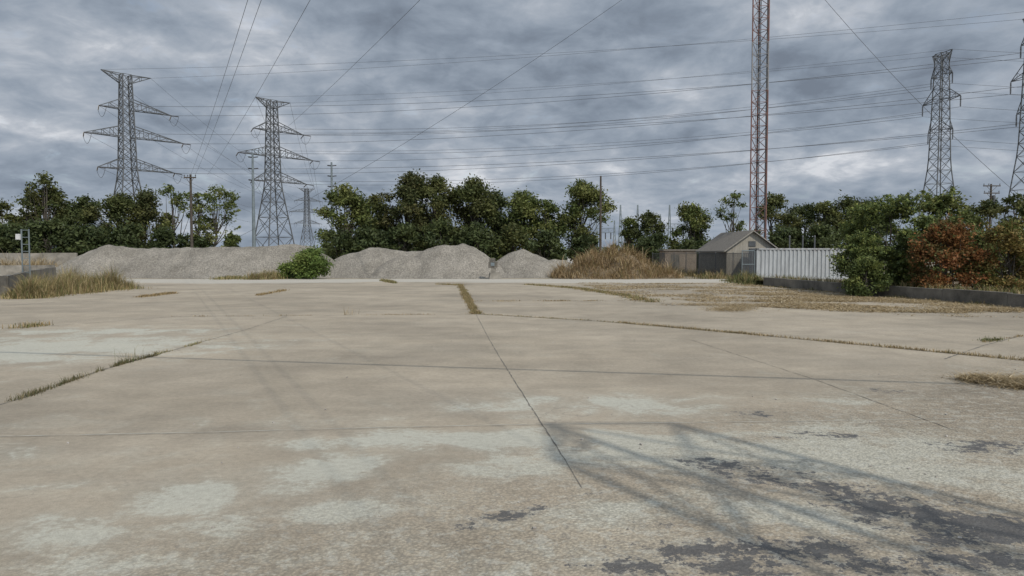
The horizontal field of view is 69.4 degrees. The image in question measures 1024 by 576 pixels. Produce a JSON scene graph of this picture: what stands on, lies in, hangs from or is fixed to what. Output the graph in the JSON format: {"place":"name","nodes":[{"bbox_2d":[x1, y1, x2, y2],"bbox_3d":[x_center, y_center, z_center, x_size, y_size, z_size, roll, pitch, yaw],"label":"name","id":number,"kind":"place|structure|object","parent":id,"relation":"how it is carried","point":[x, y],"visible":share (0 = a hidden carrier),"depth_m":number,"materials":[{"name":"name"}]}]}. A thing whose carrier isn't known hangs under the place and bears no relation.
{"place":"outdoors","nodes":[
{"label":"outdoors","id":0,"kind":"place"},
{"bbox_2d":[0,279,1023,575],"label":"concrete pavement","id":1,"kind":"structure","parent":0,"point":[280,497],"depth_m":8.17,"materials":[{"name":"concrete"}]},
{"bbox_2d":[15,229,30,279],"bbox_3d":[-29.020,-1.740,43.906,0.755,3.490,0.199,0,3,0],"label":"ladder frame","id":2,"kind":"object","parent":1,"relation":"on","point":[18,237],"visible":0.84,"depth_m":43.91,"materials":[{"name":"metal"}]},
{"bbox_2d":[0,262,151,299],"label":"tall grass","id":3,"kind":"structure","parent":1,"relation":"on","point":[61,285],"depth_m":37.65,"materials":[{"name":"plant"}]},
{"bbox_2d":[6,351,157,400],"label":"joint grass","id":4,"kind":"structure","parent":1,"relation":"on","point":[60,383],"depth_m":11.56,"materials":[{"name":"plant"}]},
{"bbox_2d":[458,284,482,313],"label":"joint grass","id":5,"kind":"structure","parent":1,"relation":"on","point":[468,299],"depth_m":31.34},
{"bbox_2d":[67,319,1023,560],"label":"pebbles","id":6,"kind":"object","parent":1,"relation":"on","point":[719,514],"visible":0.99,"depth_m":6.91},
{"bbox_2d":[524,283,663,302],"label":"joint grass","id":7,"kind":"structure","parent":1,"relation":"on","point":[630,296],"depth_m":37.62,"materials":[{"name":"plant"}]},
{"bbox_2d":[657,301,773,311],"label":"straw litter","id":8,"kind":"object","parent":1,"relation":"on","point":[731,308],"visible":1,"depth_m":27.80,"materials":[{"name":"beige plant"}]},
{"bbox_2d":[719,268,768,284],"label":"tall grass","id":9,"kind":"structure","parent":1,"relation":"on","point":[738,279],"depth_m":51.27,"materials":[{"name":"plant"}]},
{"bbox_2d":[576,282,1023,313],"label":"straw litter","id":10,"kind":"object","parent":1,"relation":"on","point":[720,298],"visible":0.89,"depth_m":36.28,"materials":[{"name":"beige plant"}]},
{"bbox_2d":[616,320,1023,360],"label":"joint grass","id":11,"kind":"structure","parent":1,"relation":"on","point":[899,347],"depth_m":16.48,"materials":[{"name":"plant"}]},
{"bbox_2d":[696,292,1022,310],"bbox_3d":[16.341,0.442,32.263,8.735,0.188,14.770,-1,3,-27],"label":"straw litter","id":12,"kind":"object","parent":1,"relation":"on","point":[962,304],"visible":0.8,"depth_m":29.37,"materials":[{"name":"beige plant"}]},
{"bbox_2d":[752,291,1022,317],"bbox_3d":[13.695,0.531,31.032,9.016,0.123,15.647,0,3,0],"label":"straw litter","id":13,"kind":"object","parent":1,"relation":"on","point":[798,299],"visible":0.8,"depth_m":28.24,"materials":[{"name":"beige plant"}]},
{"bbox_2d":[936,369,1023,390],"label":"grass","id":14,"kind":"structure","parent":1,"relation":"on","point":[1004,379],"depth_m":11.50,"materials":[{"name":"beige plant"}]},
{"bbox_2d":[0,0,1023,248],"label":"sky","id":15,"kind":"structure","parent":0,"point":[53,53],"materials":[{"name":"grey"}]},
{"bbox_2d":[118,260,1007,280],"bbox_3d":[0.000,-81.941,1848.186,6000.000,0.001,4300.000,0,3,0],"label":"ground","id":16,"kind":"structure","parent":0,"point":[687,277],"depth_m":62.06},
{"bbox_2d":[0,198,20,226],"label":"tree","id":17,"kind":"object","parent":16,"relation":"on","point":[4,205],"visible":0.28,"depth_m":91.59,"materials":[{"name":"green plant"}]},
{"bbox_2d":[0,220,43,252],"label":"bush","id":18,"kind":"object","parent":16,"relation":"on","point":[8,241],"visible":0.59,"depth_m":82.38,"materials":[{"name":"green plant"}]},
{"bbox_2d":[0,265,54,275],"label":"boundary wall","id":19,"kind":"structure","parent":16,"relation":"on","point":[7,269],"depth_m":59.59,"materials":[{"name":"concrete"}]},
{"bbox_2d":[0,267,55,295],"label":"concrete wall","id":20,"kind":"structure","parent":16,"relation":"on","point":[5,281],"depth_m":40.68,"materials":[{"name":"concrete"}]},
{"bbox_2d":[13,191,43,252],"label":"tree","id":21,"kind":"object","parent":16,"relation":"on","point":[39,200],"visible":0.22,"depth_m":89.43,"materials":[{"name":"green plant"}]},
{"bbox_2d":[0,248,60,266],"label":"tall grass","id":22,"kind":"structure","parent":16,"relation":"on","point":[35,261],"depth_m":69.53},
{"bbox_2d":[0,253,77,266],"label":"boundary wall","id":23,"kind":"structure","parent":16,"relation":"on","point":[62,257],"depth_m":77.29,"materials":[{"name":"concrete"}]},
{"bbox_2d":[14,170,65,251],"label":"tree","id":24,"kind":"object","parent":16,"relation":"on","point":[43,179],"visible":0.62,"depth_m":89.11,"materials":[{"name":"green plant"}]},
{"bbox_2d":[11,214,75,252],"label":"bush","id":25,"kind":"object","parent":16,"relation":"on","point":[50,231],"visible":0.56,"depth_m":83.99,"materials":[{"name":"green plant"}]},
{"bbox_2d":[14,185,77,252],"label":"tree","id":26,"kind":"object","parent":16,"relation":"on","point":[60,210],"visible":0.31,"depth_m":90.71,"materials":[{"name":"green plant"}]},
{"bbox_2d":[55,193,112,243],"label":"tree","id":27,"kind":"object","parent":16,"relation":"on","point":[84,201],"visible":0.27,"depth_m":90.97,"materials":[{"name":"green plant"}]},
{"bbox_2d":[58,221,119,255],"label":"bush","id":28,"kind":"object","parent":16,"relation":"on","point":[87,238],"visible":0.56,"depth_m":82.87,"materials":[{"name":"green plant"}]},
{"bbox_2d":[71,191,152,243],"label":"tree","id":29,"kind":"object","parent":16,"relation":"on","point":[118,205],"visible":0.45,"depth_m":88.96,"materials":[{"name":"green plant"}]},
{"bbox_2d":[100,220,147,247],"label":"bush","id":30,"kind":"object","parent":16,"relation":"on","point":[127,235],"visible":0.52,"depth_m":84.15,"materials":[{"name":"green plant"}]},
{"bbox_2d":[83,70,190,239],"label":"transmission tower","id":31,"kind":"structure","parent":16,"relation":"on","point":[123,109],"depth_m":166.60,"materials":[{"name":"metal"}]},
{"bbox_2d":[89,94,1010,134],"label":"power cable","id":32,"kind":"object","parent":31,"relation":"attached to","point":[541,128],"visible":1,"depth_m":144.69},
{"bbox_2d":[101,19,1020,69],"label":"power cable","id":33,"kind":"object","parent":31,"relation":"attached to","point":[579,51],"visible":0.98,"depth_m":142.87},
{"bbox_2d":[103,58,1020,106],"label":"power cable","id":34,"kind":"object","parent":31,"relation":"attached to","point":[545,97],"visible":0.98,"depth_m":144.96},
{"bbox_2d":[119,127,1013,168],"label":"power cable","id":35,"kind":"object","parent":31,"relation":"hanging from","point":[598,159],"visible":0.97,"depth_m":142.99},
{"bbox_2d":[170,12,1017,77],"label":"power cable","id":36,"kind":"object","parent":31,"relation":"attached to","point":[614,50],"visible":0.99,"depth_m":141.64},
{"bbox_2d":[182,123,1021,173],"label":"power cable","id":37,"kind":"object","parent":31,"relation":"hanging from","point":[635,159],"visible":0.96,"depth_m":142.87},
{"bbox_2d":[223,53,1018,115],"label":"power cable","id":38,"kind":"object","parent":31,"relation":"hanging from","point":[628,95],"visible":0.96,"depth_m":143.37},
{"bbox_2d":[263,86,1022,143],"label":"power cable","id":39,"kind":"object","parent":31,"relation":"attached to","point":[653,124],"visible":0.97,"depth_m":142.10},
{"bbox_2d":[130,184,178,248],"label":"tree","id":40,"kind":"object","parent":16,"relation":"on","point":[145,202],"visible":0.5,"depth_m":91.83,"materials":[{"name":"green plant"}]},
{"bbox_2d":[143,223,189,248],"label":"bush","id":41,"kind":"object","parent":16,"relation":"on","point":[165,238],"visible":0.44,"depth_m":85.16,"materials":[{"name":"green plant"}]},
{"bbox_2d":[158,183,197,247],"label":"tree","id":42,"kind":"object","parent":16,"relation":"on","point":[181,202],"visible":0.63,"depth_m":89.36,"materials":[{"name":"green plant"}]},
{"bbox_2d":[184,174,195,247],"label":"utility pole","id":43,"kind":"object","parent":16,"relation":"on","point":[190,177],"visible":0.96,"depth_m":79.60,"materials":[{"name":"brown wood"}]},
{"bbox_2d":[56,244,332,278],"bbox_3d":[-28.079,-2.480,67.241,29.800,3.051,12.000,0,3,0],"label":"gravel pile","id":44,"kind":"object","parent":16,"relation":"on","point":[189,263],"visible":0.69,"depth_m":64.79,"materials":[{"name":"gravel"}]},
{"bbox_2d":[179,235,213,247],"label":"bush","id":45,"kind":"object","parent":16,"relation":"on","point":[202,242],"visible":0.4,"depth_m":86.44,"materials":[{"name":"green plant"}]},
{"bbox_2d":[186,192,208,247],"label":"tree","id":46,"kind":"object","parent":16,"relation":"on","point":[195,196],"visible":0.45,"depth_m":90.35,"materials":[{"name":"green plant"}]},
{"bbox_2d":[186,184,240,246],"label":"tree","id":47,"kind":"object","parent":16,"relation":"on","point":[212,225],"visible":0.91,"depth_m":88.05,"materials":[{"name":"green plant"}]},
{"bbox_2d":[220,233,241,246],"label":"bush","id":48,"kind":"object","parent":16,"relation":"on","point":[232,240],"visible":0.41,"depth_m":83.26,"materials":[{"name":"green plant"}]},
{"bbox_2d":[248,153,257,246],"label":"steel pole","id":49,"kind":"object","parent":16,"relation":"on","point":[253,218],"visible":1,"depth_m":149.19,"materials":[{"name":"grey metal"}]},
{"bbox_2d":[234,268,291,279],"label":"tall grass","id":50,"kind":"structure","parent":16,"relation":"on","point":[271,275],"depth_m":59.08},
{"bbox_2d":[236,97,319,245],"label":"transmission tower","id":51,"kind":"structure","parent":16,"relation":"on","point":[270,163],"depth_m":190.67,"materials":[{"name":"metal"}]},
{"bbox_2d":[265,90,927,129],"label":"power cable","id":52,"kind":"object","parent":51,"relation":"attached to","point":[597,121],"visible":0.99,"depth_m":166.73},
{"bbox_2d":[271,144,927,181],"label":"power cable","id":53,"kind":"object","parent":51,"relation":"hanging from","point":[562,176],"visible":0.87,"depth_m":170.37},
{"bbox_2d":[276,260,312,278],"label":"bush","id":54,"kind":"object","parent":16,"relation":"on","point":[283,268],"visible":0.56,"depth_m":60.11,"materials":[{"name":"green plant"}]},
{"bbox_2d":[289,188,322,245],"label":"transmission tower","id":55,"kind":"structure","parent":16,"relation":"on","point":[305,209],"depth_m":427.95,"materials":[{"name":"metal"}]},
{"bbox_2d":[287,245,334,278],"bbox_3d":[-16.389,-2.058,60.393,3.904,2.856,3.224,0,3,0],"label":"bush","id":56,"kind":"object","parent":16,"relation":"on","point":[307,258],"visible":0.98,"depth_m":59.77,"materials":[{"name":"green plant"}]},
{"bbox_2d":[322,228,360,259],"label":"bush","id":57,"kind":"object","parent":16,"relation":"on","point":[339,240],"visible":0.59,"depth_m":85.94,"materials":[{"name":"green plant"}]},
{"bbox_2d":[312,182,376,257],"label":"tree","id":58,"kind":"object","parent":16,"relation":"on","point":[345,197],"visible":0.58,"depth_m":91.28,"materials":[{"name":"green plant"}]},
{"bbox_2d":[343,221,389,251],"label":"bush","id":59,"kind":"object","parent":16,"relation":"on","point":[368,235],"visible":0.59,"depth_m":86.76,"materials":[{"name":"green plant"}]},
{"bbox_2d":[346,192,395,246],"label":"tree","id":60,"kind":"object","parent":16,"relation":"on","point":[378,206],"visible":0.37,"depth_m":93.81,"materials":[{"name":"green plant"}]},
{"bbox_2d":[330,247,421,277],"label":"gravel pile","id":61,"kind":"object","parent":16,"relation":"on","point":[367,263],"visible":0.45,"depth_m":65.53,"materials":[{"name":"gravel"}]},
{"bbox_2d":[376,221,424,251],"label":"bush","id":62,"kind":"object","parent":16,"relation":"on","point":[403,232],"visible":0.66,"depth_m":87.37,"materials":[{"name":"green plant"}]},
{"bbox_2d":[376,167,430,250],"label":"tree","id":63,"kind":"object","parent":16,"relation":"on","point":[407,206],"visible":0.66,"depth_m":91.43,"materials":[{"name":"green plant"}]},
{"bbox_2d":[405,173,455,249],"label":"tree","id":64,"kind":"object","parent":16,"relation":"on","point":[433,191],"visible":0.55,"depth_m":91.61,"materials":[{"name":"green plant"}]},
{"bbox_2d":[368,243,507,278],"bbox_3d":[-6.288,-2.432,65.793,14.600,3.088,10.600,0,3,0],"label":"gravel pile","id":65,"kind":"object","parent":16,"relation":"on","point":[462,261],"visible":0.84,"depth_m":63.20,"materials":[{"name":"gravel"}]},
{"bbox_2d":[416,216,473,247],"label":"bush","id":66,"kind":"object","parent":16,"relation":"on","point":[435,231],"visible":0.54,"depth_m":87.29,"materials":[{"name":"green plant"}]},
{"bbox_2d":[435,173,502,254],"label":"tree","id":67,"kind":"object","parent":16,"relation":"on","point":[473,192],"visible":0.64,"depth_m":92.62,"materials":[{"name":"green plant"}]},
{"bbox_2d":[455,220,504,260],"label":"bush","id":68,"kind":"object","parent":16,"relation":"on","point":[476,233],"visible":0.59,"depth_m":86.75,"materials":[{"name":"green plant"}]},
{"bbox_2d":[482,190,516,255],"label":"tree","id":69,"kind":"object","parent":16,"relation":"on","point":[501,202],"visible":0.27,"depth_m":94.58,"materials":[{"name":"green plant"}]},
{"bbox_2d":[487,222,541,260],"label":"bush","id":70,"kind":"object","parent":16,"relation":"on","point":[513,233],"visible":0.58,"depth_m":86.89,"materials":[{"name":"green plant"}]},
{"bbox_2d":[496,186,549,253],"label":"tree","id":71,"kind":"object","parent":16,"relation":"on","point":[524,205],"visible":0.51,"depth_m":91.33,"materials":[{"name":"green plant"}]},
{"bbox_2d":[496,249,571,277],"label":"gravel pile","id":72,"kind":"object","parent":16,"relation":"on","point":[522,263],"visible":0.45,"depth_m":65.22,"materials":[{"name":"gravel"}]},
{"bbox_2d":[520,226,568,259],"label":"bush","id":73,"kind":"object","parent":16,"relation":"on","point":[544,238],"visible":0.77,"depth_m":85.86,"materials":[{"name":"green plant"}]},
{"bbox_2d":[524,199,571,258],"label":"tree","id":74,"kind":"object","parent":16,"relation":"on","point":[550,207],"visible":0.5,"depth_m":91.09,"materials":[{"name":"green plant"}]},
{"bbox_2d":[540,178,617,253],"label":"tree","id":75,"kind":"object","parent":16,"relation":"on","point":[585,193],"visible":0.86,"depth_m":90.52,"materials":[{"name":"green plant"}]},
{"bbox_2d":[562,234,600,262],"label":"bush","id":76,"kind":"object","parent":16,"relation":"on","point":[586,241],"visible":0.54,"depth_m":87.00,"materials":[{"name":"green plant"}]},
{"bbox_2d":[543,238,686,278],"bbox_3d":[8.845,-2.567,62.820,12.920,3.628,8.654,0,3,0],"label":"grass mound","id":77,"kind":"object","parent":16,"relation":"on","point":[615,263],"depth_m":61.41,"materials":[{"name":"plant"}]},
{"bbox_2d":[612,216,639,248],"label":"tree","id":78,"kind":"object","parent":16,"relation":"on","point":[628,222],"visible":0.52,"depth_m":99.39,"materials":[{"name":"green plant"}]},
{"bbox_2d":[619,210,668,260],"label":"tree","id":79,"kind":"object","parent":16,"relation":"on","point":[649,220],"visible":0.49,"depth_m":97.32,"materials":[{"name":"green plant"}]},
{"bbox_2d":[631,230,684,265],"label":"bush","id":80,"kind":"object","parent":16,"relation":"on","point":[655,241],"visible":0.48,"depth_m":90.74,"materials":[{"name":"green plant"}]},
{"bbox_2d":[652,252,699,275],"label":"chain link fence","id":81,"kind":"object","parent":16,"relation":"on","point":[686,253],"visible":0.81,"depth_m":69.70,"materials":[{"name":"grey"}]},
{"bbox_2d":[674,236,705,267],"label":"bush","id":82,"kind":"object","parent":16,"relation":"on","point":[690,243],"visible":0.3,"depth_m":90.98,"materials":[{"name":"green plant"}]},
{"bbox_2d":[666,201,716,248],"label":"tree","id":83,"kind":"object","parent":16,"relation":"on","point":[690,213],"visible":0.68,"depth_m":95.20,"materials":[{"name":"green plant"}]},
{"bbox_2d":[698,252,751,276],"bbox_3d":[18.099,-1.965,63.093,0.092,2.200,6.551,-1,3,-26],"label":"chain link fence","id":84,"kind":"object","parent":16,"relation":"on","point":[715,257],"visible":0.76,"depth_m":63.22,"materials":[{"name":"grey"}]},
{"bbox_2d":[714,190,747,231],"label":"tree","id":85,"kind":"object","parent":16,"relation":"on","point":[733,225],"visible":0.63,"depth_m":91.35,"materials":[{"name":"green plant"}]},
{"bbox_2d":[695,230,777,276],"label":"shed","id":86,"kind":"structure","parent":16,"relation":"on","point":[738,242],"depth_m":63.18,"materials":[{"name":"paint"}]},
{"bbox_2d":[749,0,769,238],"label":"radio mast","id":87,"kind":"object","parent":16,"relation":"on","point":[756,146],"visible":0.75,"depth_m":65.27,"materials":[{"name":"metal"}]},
{"bbox_2d":[750,191,806,244],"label":"tree","id":88,"kind":"object","parent":16,"relation":"on","point":[774,202],"visible":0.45,"depth_m":98.60,"materials":[{"name":"green plant"}]},
{"bbox_2d":[767,223,807,247],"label":"bush","id":89,"kind":"object","parent":16,"relation":"on","point":[780,239],"visible":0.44,"depth_m":89.50,"materials":[{"name":"green plant"}]},
{"bbox_2d":[748,248,847,278],"bbox_3d":[23.886,-2.020,60.981,8.033,2.500,2.460,0,3,3],"label":"shipping container","id":90,"kind":"object","parent":16,"relation":"on","point":[809,262],"visible":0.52,"depth_m":59.86,"materials":[{"name":"metal"}]},
{"bbox_2d":[789,202,828,241],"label":"tree","id":91,"kind":"object","parent":16,"relation":"on","point":[808,211],"visible":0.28,"depth_m":102.98,"materials":[{"name":"green plant"}]},
{"bbox_2d":[796,220,845,247],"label":"bush","id":92,"kind":"object","parent":16,"relation":"on","point":[820,232],"visible":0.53,"depth_m":87.23,"materials":[{"name":"green plant"}]},
{"bbox_2d":[807,200,845,243],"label":"tree","id":93,"kind":"object","parent":16,"relation":"on","point":[819,206],"visible":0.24,"depth_m":101.17,"materials":[{"name":"green plant"}]},
{"bbox_2d":[805,189,866,246],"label":"tree","id":94,"kind":"object","parent":16,"relation":"on","point":[847,202],"visible":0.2,"depth_m":99.29,"materials":[{"name":"green plant"}]},
{"bbox_2d":[840,252,899,296],"bbox_3d":[16.934,-0.595,34.987,2.534,2.228,2.428,1,3,23],"label":"bush","id":95,"kind":"object","parent":16,"relation":"on","point":[863,270],"visible":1,"depth_m":34.71,"materials":[{"name":"green plant"}]},
{"bbox_2d":[763,277,1023,307],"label":"retaining wall","id":96,"kind":"structure","parent":16,"relation":"on","point":[1010,299],"depth_m":32.19,"materials":[{"name":"concrete"}]},
{"bbox_2d":[916,49,961,264],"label":"transmission tower","id":97,"kind":"structure","parent":16,"relation":"on","point":[942,57],"depth_m":147.95,"materials":[{"name":"metal"}]},
{"bbox_2d":[967,198,1004,232],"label":"tree","id":98,"kind":"object","parent":16,"relation":"on","point":[987,208],"visible":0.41,"depth_m":88.56,"materials":[{"name":"green plant"}]},
{"bbox_2d":[993,191,1023,268],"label":"tree","id":99,"kind":"object","parent":16,"relation":"on","point":[1010,200],"visible":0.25,"depth_m":60.08,"materials":[{"name":"green plant"}]},
{"bbox_2d":[1004,19,1023,218],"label":"transmission tower","id":100,"kind":"structure","parent":16,"relation":"on","point":[1017,113],"depth_m":128.30,"materials":[{"name":"metal"}]},
{"bbox_2d":[657,249,697,269],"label":"utility building","id":101,"kind":"structure","parent":0,"point":[677,251],"depth_m":79.92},
{"bbox_2d":[671,266,733,278],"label":"tall grass","id":102,"kind":"structure","parent":0,"point":[707,275],"depth_m":61.18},
{"bbox_2d":[723,273,1023,293],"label":"earth bank","id":103,"kind":"structure","parent":0,"point":[890,285],"depth_m":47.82,"materials":[{"name":"plant"}]},
{"bbox_2d":[826,228,893,293],"bbox_3d":[17.379,-1.280,36.940,3.177,3.425,2.900,0,3,0],"label":"bush","id":104,"kind":"object","parent":103,"relation":"on","point":[860,242],"visible":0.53,"depth_m":36.56,"materials":[{"name":"green plant"}]},
{"bbox_2d":[831,189,950,285],"bbox_3d":[19.564,-2.297,37.968,5.592,5.372,5.346,2,3,36],"label":"bush","id":105,"kind":"object","parent":103,"relation":"on","point":[868,216],"visible":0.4,"depth_m":37.47,"materials":[{"name":"green plant"}]},
{"bbox_2d":[871,228,942,286],"bbox_3d":[19.002,-1.200,35.456,2.446,3.399,2.775,-3,4,-45],"label":"bush","id":106,"kind":"object","parent":103,"relation":"on","point":[895,261],"visible":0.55,"depth_m":35.34,"materials":[{"name":"green plant"}]},
{"bbox_2d":[896,186,988,276],"bbox_3d":[25.255,-2.992,43.878,6.257,6.220,4.287,-1,3,-27],"label":"bush","id":107,"kind":"object","parent":103,"relation":"on","point":[950,202],"visible":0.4,"depth_m":43.51,"materials":[{"name":"green plant"}]},
{"bbox_2d":[900,213,1002,289],"bbox_3d":[19.799,-1.416,33.336,3.882,4.019,3.455,2,4,42],"label":"bush","id":108,"kind":"object","parent":103,"relation":"on","point":[927,245],"visible":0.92,"depth_m":33.02,"materials":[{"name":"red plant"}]},
{"bbox_2d":[943,229,1009,290],"bbox_3d":[22.537,-1.196,35.706,2.887,3.361,2.916,-2,3,-33],"label":"bush","id":109,"kind":"object","parent":103,"relation":"on","point":[980,239],"visible":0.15,"depth_m":35.73,"materials":[{"name":"brown plant"}]},
{"bbox_2d":[972,216,1023,292],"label":"bush","id":110,"kind":"object","parent":103,"relation":"on","point":[1011,244],"visible":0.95,"depth_m":32.26,"materials":[{"name":"green plant"}]},
{"bbox_2d":[993,196,1023,289],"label":"bush","id":111,"kind":"object","parent":103,"relation":"on","point":[1020,209],"visible":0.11,"depth_m":37.82,"materials":[{"name":"green plant"}]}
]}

